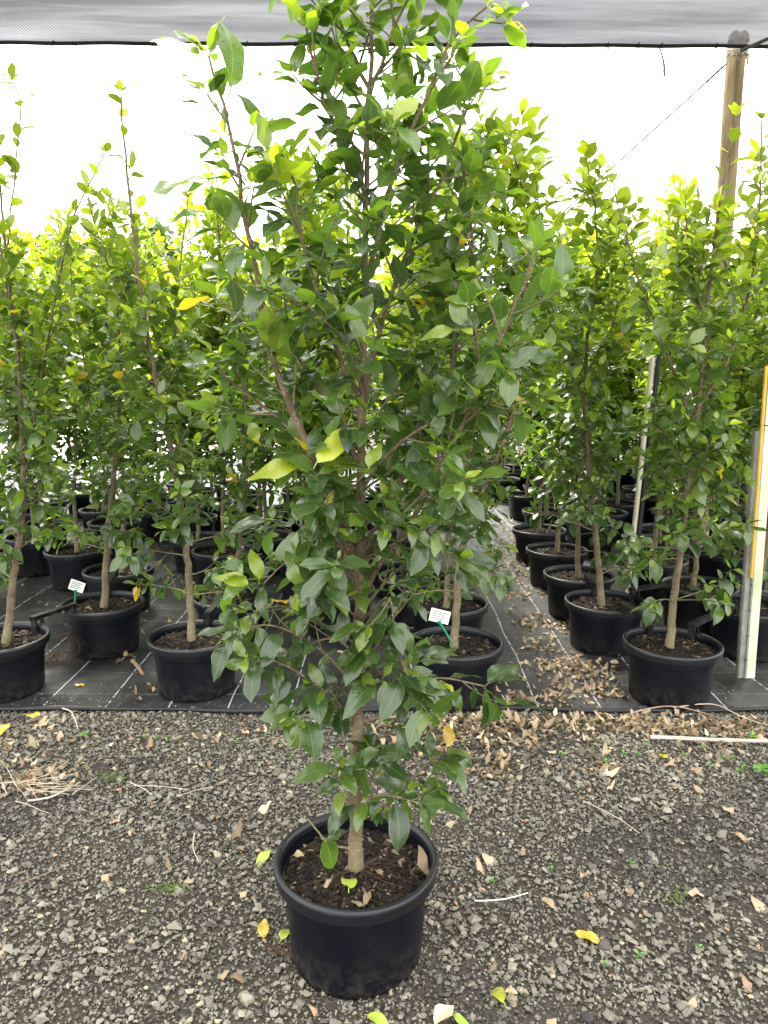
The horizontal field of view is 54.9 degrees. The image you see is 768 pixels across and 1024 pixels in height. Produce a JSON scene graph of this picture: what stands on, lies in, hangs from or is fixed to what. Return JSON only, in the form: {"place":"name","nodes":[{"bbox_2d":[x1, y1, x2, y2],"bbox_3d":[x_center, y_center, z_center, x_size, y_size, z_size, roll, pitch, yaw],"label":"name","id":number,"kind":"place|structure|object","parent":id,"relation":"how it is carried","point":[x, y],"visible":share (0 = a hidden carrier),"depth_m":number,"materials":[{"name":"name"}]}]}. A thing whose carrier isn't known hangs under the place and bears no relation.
{"place":"outdoors","nodes":[
{"label":"outdoors","id":0,"kind":"place"},
{"bbox_2d":[0,426,283,461],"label":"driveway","id":1,"kind":"structure","parent":0,"point":[53,446],"depth_m":17.09,"materials":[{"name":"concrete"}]},
{"bbox_2d":[7,382,637,459],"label":"ground","id":2,"kind":"structure","parent":0,"point":[371,444],"depth_m":17.68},
{"bbox_2d":[26,229,97,292],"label":"distant tree","id":3,"kind":"object","parent":2,"relation":"on","point":[81,247],"visible":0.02,"depth_m":69.71,"materials":[{"name":"green plant"}]},
{"bbox_2d":[137,215,205,267],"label":"distant tree","id":4,"kind":"object","parent":2,"relation":"on","point":[160,227],"visible":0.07,"depth_m":70.54,"materials":[{"name":"green plant"}]},
{"bbox_2d":[151,235,208,290],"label":"distant tree","id":5,"kind":"object","parent":2,"relation":"on","point":[170,253],"visible":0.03,"depth_m":66.58,"materials":[{"name":"green plant"}]},
{"bbox_2d":[0,705,767,1023],"bbox_3d":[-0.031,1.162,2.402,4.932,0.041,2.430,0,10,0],"label":"gravel","id":6,"kind":"structure","parent":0,"point":[248,996],"depth_m":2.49,"materials":[{"name":"gravel"}]},
{"bbox_2d":[142,879,190,896],"bbox_3d":[-0.682,1.172,2.307,0.169,0.010,0.082,0,10,0],"label":"moss","id":7,"kind":"object","parent":6,"relation":"on","point":[169,889],"visible":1,"depth_m":2.31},
{"bbox_2d":[257,919,268,940],"bbox_3d":[-0.346,1.195,2.118,0.033,0.009,0.073,0,17,-2],"label":"fallen leaf","id":8,"kind":"object","parent":6,"relation":"on","point":[263,927],"visible":1,"depth_m":2.12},
{"bbox_2d":[256,849,272,866],"bbox_3d":[-0.400,1.152,2.460,0.035,0.034,0.086,5,11,25],"label":"fallen leaf","id":9,"kind":"object","parent":6,"relation":"on","point":[263,855],"visible":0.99,"depth_m":2.46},
{"bbox_2d":[260,944,291,959],"bbox_3d":[-0.291,1.211,2.050,0.106,0.008,0.040,5,11,24],"label":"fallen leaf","id":10,"kind":"object","parent":6,"relation":"on","point":[275,948],"visible":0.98,"depth_m":2.05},
{"bbox_2d":[150,0,597,999],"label":"potted tree","id":11,"kind":"object","parent":6,"relation":"on","point":[344,946],"visible":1,"depth_m":1.76,"materials":[{"name":"green plant"}]},
{"bbox_2d":[341,878,356,892],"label":"fallen leaf","id":12,"kind":"object","parent":11,"relation":"on","point":[350,883],"visible":0.98,"depth_m":1.96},
{"bbox_2d":[417,845,428,875],"bbox_3d":[0.109,0.946,1.998,0.037,0.077,0.036,1,10,5],"label":"leaf fragment","id":13,"kind":"object","parent":11,"relation":"on","point":[422,864],"visible":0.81,"depth_m":2.01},
{"bbox_2d":[365,1011,387,1023],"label":"fallen leaf","id":14,"kind":"object","parent":6,"relation":"on","point":[376,1017],"visible":1,"depth_m":1.83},
{"bbox_2d":[0,462,767,713],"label":"weed mat","id":15,"kind":"object","parent":6,"relation":"on","point":[123,675],"visible":0.09,"depth_m":4.12,"materials":[{"name":"fabric"}]},
{"bbox_2d":[0,219,65,576],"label":"potted tree","id":16,"kind":"object","parent":15,"relation":"on","point":[35,564],"visible":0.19,"depth_m":5.83,"materials":[{"name":"green plant"}]},
{"bbox_2d":[1,286,68,507],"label":"potted tree","id":17,"kind":"object","parent":15,"relation":"on","point":[64,504],"visible":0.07,"depth_m":7.88,"materials":[{"name":"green plant"}]},
{"bbox_2d":[6,258,66,521],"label":"potted tree","id":18,"kind":"object","parent":15,"relation":"on","point":[28,517],"visible":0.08,"depth_m":7.24,"materials":[{"name":"green plant"}]},
{"bbox_2d":[2,227,76,543],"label":"potted tree","id":19,"kind":"object","parent":15,"relation":"on","point":[29,236],"visible":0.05,"depth_m":6.33,"materials":[{"name":"green plant"}]},
{"bbox_2d":[0,62,122,703],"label":"potted tree","id":20,"kind":"object","parent":15,"relation":"on","point":[22,659],"visible":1,"depth_m":3.51,"materials":[{"name":"green plant"}]},
{"bbox_2d":[45,631,89,668],"bbox_3d":[-1.805,0.759,4.122,0.300,0.156,0.200,-6,12,-29],"label":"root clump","id":21,"kind":"object","parent":15,"relation":"on","point":[54,654],"visible":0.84,"depth_m":4.12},
{"bbox_2d":[15,206,120,590],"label":"potted tree","id":22,"kind":"object","parent":15,"relation":"on","point":[68,562],"visible":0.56,"depth_m":5.45,"materials":[{"name":"green plant"}]},
{"bbox_2d":[67,265,106,518],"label":"potted tree","id":23,"kind":"object","parent":15,"relation":"on","point":[82,500],"visible":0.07,"depth_m":8.34,"materials":[{"name":"green plant"}]},
{"bbox_2d":[61,262,127,531],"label":"potted tree","id":24,"kind":"object","parent":15,"relation":"on","point":[86,514],"visible":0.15,"depth_m":7.15,"materials":[{"name":"green plant"}]},
{"bbox_2d":[30,185,168,659],"bbox_3d":[-1.599,-0.460,4.123,0.825,2.566,0.638,0,10,0],"label":"potted tree","id":25,"kind":"object","parent":15,"relation":"on","point":[102,624],"visible":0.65,"depth_m":4.08,"materials":[{"name":"green plant"}]},
{"bbox_2d":[29,602,77,631],"bbox_3d":[-1.786,0.571,4.009,0.036,0.089,0.280,5,11,26],"label":"pot connector","id":26,"kind":"object","parent":25,"relation":"attached to","point":[41,616],"visible":0.98,"depth_m":3.96,"materials":[{"name":"black plastic"}]},
{"bbox_2d":[68,579,85,602],"bbox_3d":[-1.761,0.459,4.240,0.100,0.153,0.032,0,10,0],"label":"plant tag","id":27,"kind":"object","parent":25,"relation":"in","point":[76,586],"visible":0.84,"depth_m":4.24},
{"bbox_2d":[68,229,150,556],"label":"potted tree","id":28,"kind":"object","parent":15,"relation":"on","point":[97,524],"visible":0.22,"depth_m":6.55,"materials":[{"name":"green plant"}]},
{"bbox_2d":[72,238,164,611],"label":"potted tree","id":29,"kind":"object","parent":15,"relation":"on","point":[92,575],"visible":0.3,"depth_m":4.89,"materials":[{"name":"green plant"}]},
{"bbox_2d":[109,569,117,597],"bbox_3d":[-1.726,0.451,4.676,0.036,0.089,0.408,-2,10,-13],"label":"pot connector","id":30,"kind":"object","parent":29,"relation":"attached to","point":[113,575],"visible":0.52,"depth_m":4.67,"materials":[{"name":"black plastic"}]},
{"bbox_2d":[115,210,175,542],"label":"potted tree","id":31,"kind":"object","parent":15,"relation":"on","point":[149,529],"visible":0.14,"depth_m":7.08,"materials":[{"name":"green plant"}]},
{"bbox_2d":[128,256,176,529],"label":"potted tree","id":32,"kind":"object","parent":15,"relation":"on","point":[169,501],"visible":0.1,"depth_m":7.79,"materials":[{"name":"green plant"}]},
{"bbox_2d":[73,79,246,701],"bbox_3d":[-1.044,-0.508,3.558,0.719,2.859,0.622,0,10,0],"label":"potted tree","id":33,"kind":"object","parent":15,"relation":"on","point":[182,652],"visible":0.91,"depth_m":3.50,"materials":[{"name":"green plant"}]},
{"bbox_2d":[202,596,222,627],"bbox_3d":[-0.937,0.555,4.095,0.036,0.089,0.316,1,10,4],"label":"pot connector","id":34,"kind":"object","parent":33,"relation":"attached to","point":[210,610],"visible":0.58,"depth_m":3.96,"materials":[{"name":"black plastic"}]},
{"bbox_2d":[146,256,219,533],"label":"potted tree","id":35,"kind":"object","parent":15,"relation":"on","point":[204,516],"visible":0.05,"depth_m":6.82,"materials":[{"name":"green plant"}]},
{"bbox_2d":[145,256,231,574],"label":"potted tree","id":36,"kind":"object","parent":15,"relation":"on","point":[198,534],"visible":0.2,"depth_m":5.91,"materials":[{"name":"green plant"}]},
{"bbox_2d":[194,369,234,529],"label":"potted tree","id":37,"kind":"object","parent":15,"relation":"on","point":[217,525],"visible":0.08,"depth_m":7.74,"materials":[{"name":"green plant"}]},
{"bbox_2d":[167,162,268,585],"bbox_3d":[-1.183,-0.947,5.448,0.664,3.055,0.701,10,14,44],"label":"potted tree","id":38,"kind":"object","parent":15,"relation":"on","point":[203,554],"visible":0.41,"depth_m":5.33,"materials":[{"name":"green plant"}]},
{"bbox_2d":[185,269,297,641],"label":"potted tree","id":39,"kind":"object","parent":15,"relation":"on","point":[251,464],"visible":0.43,"depth_m":4.23,"materials":[{"name":"green plant"}]},
{"bbox_2d":[225,395,262,515],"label":"potted tree","id":40,"kind":"object","parent":15,"relation":"on","point":[249,509],"visible":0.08,"depth_m":8.38,"materials":[{"name":"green plant"}]},
{"bbox_2d":[217,235,292,574],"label":"potted tree","id":41,"kind":"object","parent":15,"relation":"on","point":[280,537],"visible":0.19,"depth_m":5.94,"materials":[{"name":"green plant"}]},
{"bbox_2d":[234,232,288,538],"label":"potted tree","id":42,"kind":"object","parent":15,"relation":"on","point":[259,240],"visible":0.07,"depth_m":6.53,"materials":[{"name":"green plant"}]},
{"bbox_2d":[267,238,303,531],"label":"potted tree","id":43,"kind":"object","parent":15,"relation":"on","point":[295,527],"visible":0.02,"depth_m":7.23,"materials":[{"name":"green plant"}]},
{"bbox_2d":[253,228,356,598],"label":"potted tree","id":44,"kind":"object","parent":15,"relation":"on","point":[287,591],"visible":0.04,"depth_m":5.22,"materials":[{"name":"green plant"}]},
{"bbox_2d":[262,137,381,641],"bbox_3d":[-0.363,-0.641,4.304,0.701,2.858,0.664,-3,11,-15],"label":"potted tree","id":45,"kind":"object","parent":15,"relation":"on","point":[312,421],"visible":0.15,"depth_m":4.09,"materials":[{"name":"green plant"}]},
{"bbox_2d":[297,275,367,554],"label":"potted tree","id":46,"kind":"object","parent":15,"relation":"on","point":[302,522],"depth_m":6.46,"materials":[{"name":"green plant"}]},
{"bbox_2d":[3,506,664,706],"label":"leaf litter","id":47,"kind":"object","parent":15,"relation":"on","point":[529,699],"visible":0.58,"depth_m":4.07,"materials":[{"name":"plant"}]},
{"bbox_2d":[314,282,374,532],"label":"potted tree","id":48,"kind":"object","parent":15,"relation":"on","point":[351,469],"visible":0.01,"depth_m":7.16,"materials":[{"name":"green plant"}]},
{"bbox_2d":[367,254,396,548],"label":"potted tree","id":49,"kind":"object","parent":15,"relation":"on","point":[382,283],"visible":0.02,"depth_m":6.27,"materials":[{"name":"green plant"}]},
{"bbox_2d":[365,256,402,525],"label":"potted tree","id":50,"kind":"object","parent":15,"relation":"on","point":[368,499],"visible":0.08,"depth_m":7.85,"materials":[{"name":"green plant"}]},
{"bbox_2d":[12,665,766,708],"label":"grit","id":51,"kind":"object","parent":15,"relation":"on","point":[288,706],"visible":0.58,"depth_m":3.64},
{"bbox_2d":[354,179,438,597],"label":"potted tree","id":52,"kind":"object","parent":15,"relation":"on","point":[383,568],"visible":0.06,"depth_m":5.08,"materials":[{"name":"green plant"}]},
{"bbox_2d":[366,249,434,564],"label":"potted tree","id":53,"kind":"object","parent":15,"relation":"on","point":[406,542],"visible":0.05,"depth_m":5.96,"materials":[{"name":"green plant"}]},
{"bbox_2d":[369,222,449,625],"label":"potted tree","id":54,"kind":"object","parent":15,"relation":"on","point":[404,615],"visible":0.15,"depth_m":4.70,"materials":[{"name":"green plant"}]},
{"bbox_2d":[397,290,514,632],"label":"potted tree","id":55,"kind":"object","parent":15,"relation":"on","point":[474,611],"visible":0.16,"depth_m":4.20,"materials":[{"name":"green plant"}]},
{"bbox_2d":[383,64,580,710],"bbox_3d":[0.432,-0.505,3.442,0.857,2.895,0.698,7,12,33],"label":"potted tree","id":56,"kind":"object","parent":15,"relation":"on","point":[479,652],"visible":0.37,"depth_m":3.35,"materials":[{"name":"green plant"}]},
{"bbox_2d":[429,608,453,645],"bbox_3d":[0.277,0.544,3.533,0.124,0.178,0.035,2,10,13],"label":"plant tag","id":57,"kind":"object","parent":56,"relation":"in","point":[439,616],"visible":1,"depth_m":3.52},
{"bbox_2d":[485,320,531,502],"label":"potted tree","id":58,"kind":"object","parent":15,"relation":"on","point":[504,482],"visible":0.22,"depth_m":9.42,"materials":[{"name":"green plant"}]},
{"bbox_2d":[504,296,526,490],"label":"potted tree","id":59,"kind":"object","parent":15,"relation":"on","point":[513,472],"visible":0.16,"depth_m":10.08,"materials":[{"name":"green plant"}]},
{"bbox_2d":[506,305,545,520],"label":"potted tree","id":60,"kind":"object","parent":15,"relation":"on","point":[520,501],"visible":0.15,"depth_m":8.23,"materials":[{"name":"green plant"}]},
{"bbox_2d":[512,222,579,564],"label":"potted tree","id":61,"kind":"object","parent":15,"relation":"on","point":[525,535],"visible":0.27,"depth_m":6.32,"materials":[{"name":"green plant"}]},
{"bbox_2d":[522,227,591,541],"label":"potted tree","id":62,"kind":"object","parent":15,"relation":"on","point":[549,510],"visible":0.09,"depth_m":7.17,"materials":[{"name":"green plant"}]},
{"bbox_2d":[526,214,613,589],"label":"potted tree","id":63,"kind":"object","parent":15,"relation":"on","point":[543,556],"visible":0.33,"depth_m":5.53,"materials":[{"name":"green plant"}]},
{"bbox_2d":[532,227,627,620],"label":"potted tree","id":64,"kind":"object","parent":15,"relation":"on","point":[562,581],"visible":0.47,"depth_m":4.76,"materials":[{"name":"green plant"}]},
{"bbox_2d":[584,573,596,596],"bbox_3d":[1.300,0.458,4.634,0.037,0.089,0.229,0,10,0],"label":"pot connector","id":65,"kind":"object","parent":64,"relation":"attached to","point":[590,579],"visible":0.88,"depth_m":4.58,"materials":[{"name":"black plastic"}]},
{"bbox_2d":[520,139,666,656],"bbox_3d":[1.207,-0.593,4.149,0.728,2.818,0.759,-8,13,-39],"label":"potted tree","id":66,"kind":"object","parent":15,"relation":"on","point":[601,624],"visible":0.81,"depth_m":4.07,"materials":[{"name":"green plant"}]},
{"bbox_2d":[619,601,655,635],"bbox_3d":[1.361,0.573,3.994,0.036,0.089,0.323,-2,10,-10],"label":"pot connector","id":67,"kind":"object","parent":66,"relation":"attached to","point":[626,607],"visible":0.74,"depth_m":3.97,"materials":[{"name":"black plastic"}]},
{"bbox_2d":[628,580,679,601],"bbox_3d":[1.643,0.482,4.500,0.388,0.089,0.036,-5,11,-26],"label":"pot connector","id":68,"kind":"object","parent":66,"relation":"attached to","point":[633,591],"visible":0.66,"depth_m":4.45,"materials":[{"name":"black plastic"}]},
{"bbox_2d":[564,203,637,557],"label":"potted tree","id":69,"kind":"object","parent":15,"relation":"on","point":[585,538],"visible":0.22,"depth_m":6.40,"materials":[{"name":"green plant"}]},
{"bbox_2d":[585,258,651,541],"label":"potted tree","id":70,"kind":"object","parent":15,"relation":"on","point":[620,515],"visible":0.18,"depth_m":7.03,"materials":[{"name":"green plant"}]},
{"bbox_2d":[620,412,635,487],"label":"potted tree","id":71,"kind":"object","parent":15,"relation":"on","point":[626,479],"visible":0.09,"depth_m":10.67,"materials":[{"name":"plastic"}]},
{"bbox_2d":[595,239,661,532],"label":"potted tree","id":72,"kind":"object","parent":15,"relation":"on","point":[617,502],"visible":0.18,"depth_m":7.52,"materials":[{"name":"green plant"}]},
{"bbox_2d":[622,378,655,498],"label":"potted tree","id":73,"kind":"object","parent":15,"relation":"on","point":[626,489],"visible":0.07,"depth_m":8.87,"materials":[{"name":"green plant"}]},
{"bbox_2d":[625,357,654,592],"bbox_3d":[1.518,-0.068,4.433,0.137,1.685,0.028,-5,11,-27],"label":"garden stake","id":74,"kind":"object","parent":15,"relation":"on","point":[643,445],"visible":0.52,"depth_m":4.39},
{"bbox_2d":[625,263,662,522],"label":"potted tree","id":75,"kind":"object","parent":15,"relation":"on","point":[650,502],"visible":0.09,"depth_m":8.10,"materials":[{"name":"green plant"}]},
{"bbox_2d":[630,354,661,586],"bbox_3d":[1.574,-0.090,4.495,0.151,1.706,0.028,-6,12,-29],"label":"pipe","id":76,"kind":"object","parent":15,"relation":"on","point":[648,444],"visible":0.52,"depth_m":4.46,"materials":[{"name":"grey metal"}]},
{"bbox_2d":[627,212,694,556],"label":"potted tree","id":77,"kind":"object","parent":15,"relation":"on","point":[635,383],"visible":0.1,"depth_m":5.70,"materials":[{"name":"green plant"}]},
{"bbox_2d":[630,244,691,558],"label":"potted tree","id":78,"kind":"object","parent":15,"relation":"on","point":[647,528],"visible":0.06,"depth_m":6.37,"materials":[{"name":"green plant"}]},
{"bbox_2d":[619,173,724,605],"bbox_3d":[1.970,-0.790,5.060,0.681,2.883,0.609,-2,10,-13],"label":"potted tree","id":79,"kind":"object","parent":15,"relation":"on","point":[657,593],"visible":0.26,"depth_m":5.00,"materials":[{"name":"green plant"}]},
{"bbox_2d":[651,279,708,518],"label":"potted tree","id":80,"kind":"object","parent":15,"relation":"on","point":[653,512],"visible":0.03,"depth_m":7.16,"materials":[{"name":"green plant"}]},
{"bbox_2d":[595,97,767,710],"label":"potted tree","id":81,"kind":"object","parent":15,"relation":"on","point":[670,664],"visible":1,"depth_m":3.40,"materials":[{"name":"green plant"}]},
{"bbox_2d":[687,602,738,639],"bbox_3d":[1.762,0.581,3.954,0.531,0.089,0.036,-9,14,-41],"label":"pot connector","id":82,"kind":"object","parent":81,"relation":"attached to","point":[693,625],"visible":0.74,"depth_m":3.82,"materials":[{"name":"black plastic"}]},
{"bbox_2d":[647,220,758,634],"bbox_3d":[2.029,-0.489,4.416,0.726,2.518,0.630,0,10,0],"label":"potted tree","id":83,"kind":"object","parent":15,"relation":"on","point":[687,612],"visible":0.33,"depth_m":4.47,"materials":[{"name":"green plant"}]},
{"bbox_2d":[688,48,750,574],"bbox_3d":[2.514,-1.441,5.592,0.162,3.998,0.151,0,10,0],"label":"timber post","id":84,"kind":"object","parent":15,"relation":"on","point":[734,77],"visible":0.38,"depth_m":5.33,"materials":[{"name":"wood"}]},
{"bbox_2d":[0,0,767,76],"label":"shade cloth","id":85,"kind":"object","parent":84,"relation":"attached to","point":[661,24],"visible":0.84,"depth_m":4.84,"materials":[{"name":"grey fabric"}]},
{"bbox_2d":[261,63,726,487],"bbox_3d":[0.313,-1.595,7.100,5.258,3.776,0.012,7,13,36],"label":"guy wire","id":86,"kind":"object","parent":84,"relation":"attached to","point":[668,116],"visible":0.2,"depth_m":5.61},
{"bbox_2d":[740,37,767,52],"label":"cable","id":87,"kind":"object","parent":84,"relation":"attached to","point":[754,44],"visible":1,"depth_m":5.07,"materials":[{"name":"metal"}]},
{"bbox_2d":[692,236,767,592],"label":"potted tree","id":88,"kind":"object","parent":15,"relation":"on","point":[708,566],"visible":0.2,"depth_m":5.35,"materials":[{"name":"green plant"}]},
{"bbox_2d":[708,144,767,662],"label":"potted tree","id":89,"kind":"object","parent":15,"relation":"on","point":[724,631],"visible":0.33,"depth_m":4.12,"materials":[{"name":"green plant"}]},
{"bbox_2d":[709,224,767,545],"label":"potted tree","id":90,"kind":"object","parent":15,"relation":"on","point":[737,455],"visible":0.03,"depth_m":6.47,"materials":[{"name":"green plant"}]},
{"bbox_2d":[722,297,767,525],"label":"potted tree","id":91,"kind":"object","parent":15,"relation":"on","point":[743,512],"visible":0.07,"depth_m":7.22,"materials":[{"name":"green plant"}]},
{"bbox_2d":[735,431,764,677],"bbox_3d":[1.891,0.235,3.822,0.060,1.300,0.054,0,10,0],"label":"star post","id":92,"kind":"object","parent":15,"relation":"on","point":[744,629],"visible":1,"depth_m":3.84,"materials":[{"name":"metal"}]},
{"bbox_2d":[749,366,767,577],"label":"pipe","id":93,"kind":"object","parent":92,"relation":"attached to","point":[759,466],"visible":0.96,"depth_m":3.71,"materials":[{"name":"plastic"}]},
{"bbox_2d":[747,374,767,677],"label":"plastic batten","id":94,"kind":"object","parent":15,"relation":"on","point":[757,584],"visible":0.8,"depth_m":3.81,"materials":[{"name":"plastic"}]},
{"bbox_2d":[0,706,767,1009],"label":"leaf litter","id":95,"kind":"object","parent":6,"relation":"on","point":[624,718],"visible":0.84,"depth_m":3.27,"materials":[{"name":"plant"}]},
{"bbox_2d":[0,760,95,813],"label":"straw heap","id":96,"kind":"object","parent":95,"relation":"on","point":[41,790],"visible":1,"depth_m":2.84,"materials":[{"name":"beige plant"}]},
{"bbox_2d":[625,706,721,718],"bbox_3d":[1.349,0.931,3.447,0.443,0.055,0.029,1,10,6],"label":"stick","id":97,"kind":"object","parent":95,"relation":"on","point":[669,706],"visible":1,"depth_m":3.45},
{"bbox_2d":[433,1003,453,1023],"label":"fallen leaf","id":98,"kind":"object","parent":6,"relation":"on","point":[442,1012],"visible":1,"depth_m":1.83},
{"bbox_2d":[453,1013,468,1023],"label":"fallen leaf","id":99,"kind":"object","parent":6,"relation":"on","point":[459,1018],"visible":0.97,"depth_m":1.83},
{"bbox_2d":[490,987,505,1006],"bbox_3d":[0.296,1.250,1.908,0.036,0.032,0.085,-2,10,-10],"label":"fallen leaf","id":100,"kind":"object","parent":6,"relation":"on","point":[500,995],"visible":1,"depth_m":1.91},
{"bbox_2d":[571,930,599,943],"bbox_3d":[0.579,1.211,2.104,0.088,0.027,0.039,0,10,0],"label":"fallen leaf","id":101,"kind":"object","parent":6,"relation":"on","point":[591,936],"visible":0.99,"depth_m":2.10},
{"bbox_2d":[650,735,767,742],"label":"cane","id":102,"kind":"object","parent":6,"relation":"on","point":[707,739],"visible":0.99,"depth_m":3.20,"materials":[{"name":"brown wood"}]},
{"bbox_2d":[749,894,767,912],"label":"fallen leaf","id":103,"kind":"object","parent":6,"relation":"on","point":[757,903],"visible":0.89,"depth_m":2.24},
{"bbox_2d":[753,764,767,776],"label":"seedling","id":104,"kind":"object","parent":6,"relation":"on","point":[761,767],"visible":1,"depth_m":2.96,"materials":[{"name":"green plant"}]},
{"bbox_2d":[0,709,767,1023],"bbox_3d":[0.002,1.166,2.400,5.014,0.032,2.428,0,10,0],"label":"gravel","id":105,"kind":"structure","parent":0,"point":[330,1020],"depth_m":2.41,"materials":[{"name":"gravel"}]},
{"bbox_2d":[232,818,241,840],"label":"fallen leaf","id":106,"kind":"object","parent":105,"relation":"on","point":[236,832],"visible":1,"depth_m":2.55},
{"bbox_2d":[659,886,704,905],"bbox_3d":[0.909,1.179,2.266,0.110,0.010,0.089,-4,11,-23],"label":"moss","id":107,"kind":"object","parent":105,"relation":"on","point":[679,898],"visible":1,"depth_m":2.27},
{"bbox_2d":[0,44,767,349],"label":"sky","id":108,"kind":"structure","parent":0,"point":[615,98],"materials":[{"name":"white"}]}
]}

